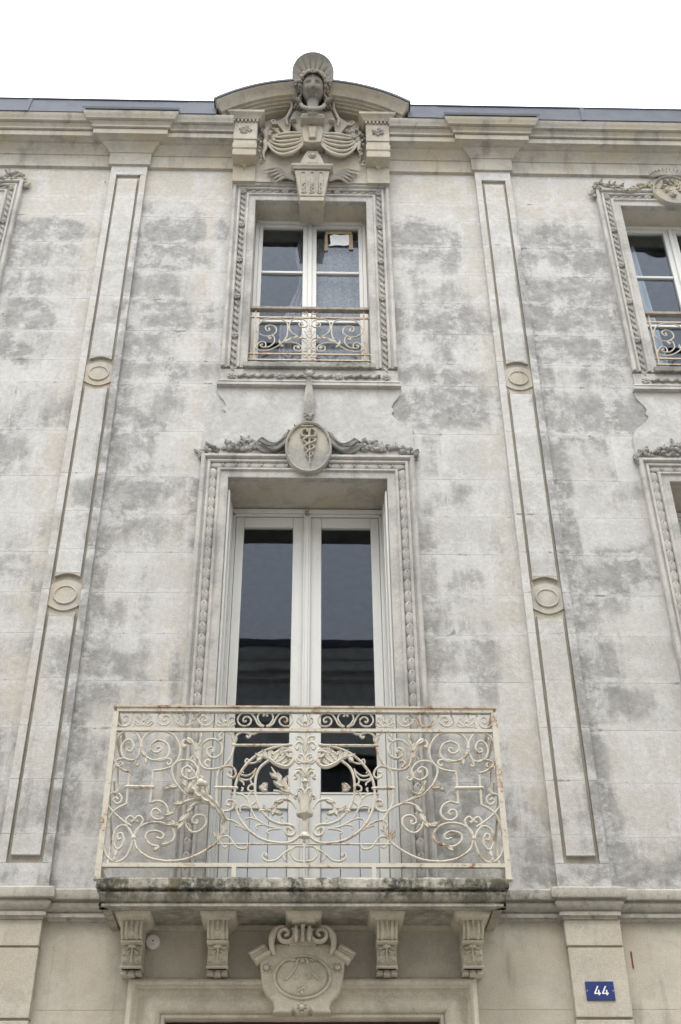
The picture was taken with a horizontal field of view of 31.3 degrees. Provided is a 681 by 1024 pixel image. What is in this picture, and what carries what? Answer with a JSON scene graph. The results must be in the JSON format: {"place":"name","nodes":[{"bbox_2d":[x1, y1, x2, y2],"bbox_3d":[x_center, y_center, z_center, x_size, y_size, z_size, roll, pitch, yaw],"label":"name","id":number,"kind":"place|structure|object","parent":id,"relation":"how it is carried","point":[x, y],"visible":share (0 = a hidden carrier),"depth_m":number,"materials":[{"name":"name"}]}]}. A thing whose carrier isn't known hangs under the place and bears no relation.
{"place":"outdoors","nodes":[
{"label":"outdoors","id":0,"kind":"place"},
{"bbox_2d":[0,0,680,108],"label":"sky","id":1,"kind":"structure","parent":0,"point":[549,53],"materials":[{"name":"white"}]},
{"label":"pavement","id":2,"kind":"structure","parent":0,"visible":0},
{"bbox_2d":[0,52,680,1023],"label":"stone house","id":3,"kind":"structure","parent":2,"relation":"on","point":[462,488],"depth_m":9.29,"materials":[{"name":"stone"}]},
{"bbox_2d":[146,934,160,949],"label":"wall sounder","id":4,"kind":"structure","parent":3,"relation":"attached to","point":[153,941],"depth_m":7.25,"materials":[{"name":"white plastic"}]},
{"bbox_2d":[278,238,302,361],"bbox_3d":[-0.422,-1.760,10.956,0.252,2.120,0.042,1,-37,-1],"label":"draped curtain","id":5,"kind":"object","parent":3,"relation":"hanging from","point":[296,301],"visible":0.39,"depth_m":10.87,"materials":[{"name":"fabric"}]},
{"bbox_2d":[93,705,512,881],"bbox_3d":[-0.223,1.810,7.569,2.442,1.122,0.473,1,-37,-1],"label":"balcony railing","id":6,"kind":"object","parent":3,"relation":"on","point":[281,757],"visible":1,"depth_m":7.46,"materials":[{"name":"metal"}]},
{"bbox_2d":[205,490,401,877],"bbox_3d":[-0.246,1.220,8.608,1.235,3.293,0.530,1,-37,-1],"label":"french window","id":7,"kind":"structure","parent":3,"relation":"in","point":[307,524],"depth_m":8.64,"materials":[{"name":"white paint"}]},
{"bbox_2d":[249,220,368,362],"bbox_3d":[-0.275,-1.902,10.954,1.036,2.104,0.110,1,-37,-1],"label":"window","id":8,"kind":"structure","parent":3,"relation":"in","point":[309,230],"depth_m":11.16,"materials":[{"name":"white paint"}]},
{"bbox_2d":[248,306,370,361],"bbox_3d":[-0.264,-1.521,10.398,1.030,0.622,0.050,1,-37,-1],"label":"window guard","id":9,"kind":"object","parent":3,"relation":"attached to","point":[312,310],"visible":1,"depth_m":10.41,"materials":[{"name":"beige metal"}]},
{"bbox_2d":[316,239,360,362],"bbox_3d":[-0.011,-1.755,10.951,0.471,2.100,0.022,1,-37,-1],"label":"lace curtain","id":10,"kind":"object","parent":3,"relation":"hanging from","point":[331,291],"visible":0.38,"depth_m":11.14,"materials":[{"name":"white fabric"}]},
{"bbox_2d":[324,231,352,250],"bbox_3d":[-0.016,-2.549,11.438,0.270,0.275,0.005,1,-37,-1],"label":"paper patch","id":11,"kind":"object","parent":3,"relation":"attached to","point":[342,240],"visible":1,"depth_m":11.45,"materials":[{"name":"white paper"}]},
{"bbox_2d":[585,981,615,1000],"bbox_3d":[1.521,2.805,7.115,0.168,0.108,0.008,1,-37,-1],"label":"number plate","id":12,"kind":"object","parent":3,"relation":"attached to","point":[600,991],"visible":1,"depth_m":7.11,"materials":[{"name":"blue metal"}]},
{"bbox_2d":[630,246,669,366],"bbox_3d":[2.791,-1.711,11.047,0.282,2.100,0.042,1,-37,-1],"label":"net curtain","id":13,"kind":"object","parent":3,"relation":"hanging from","point":[646,303],"visible":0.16,"depth_m":11.20,"materials":[{"name":"white fabric"}]},
{"bbox_2d":[625,226,680,329],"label":"window","id":14,"kind":"structure","parent":3,"relation":"in","point":[669,235],"depth_m":11.44,"materials":[{"name":"white paint"}]},
{"bbox_2d":[644,311,680,365],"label":"window guard","id":15,"kind":"object","parent":3,"relation":"attached to","point":[660,314],"visible":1,"depth_m":10.54,"materials":[{"name":"beige metal"}]},
{"bbox_2d":[676,513,680,531],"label":"french window","id":16,"kind":"structure","parent":3,"relation":"in","point":[678,514],"depth_m":9.75,"materials":[{"name":"white paint"}]}
]}

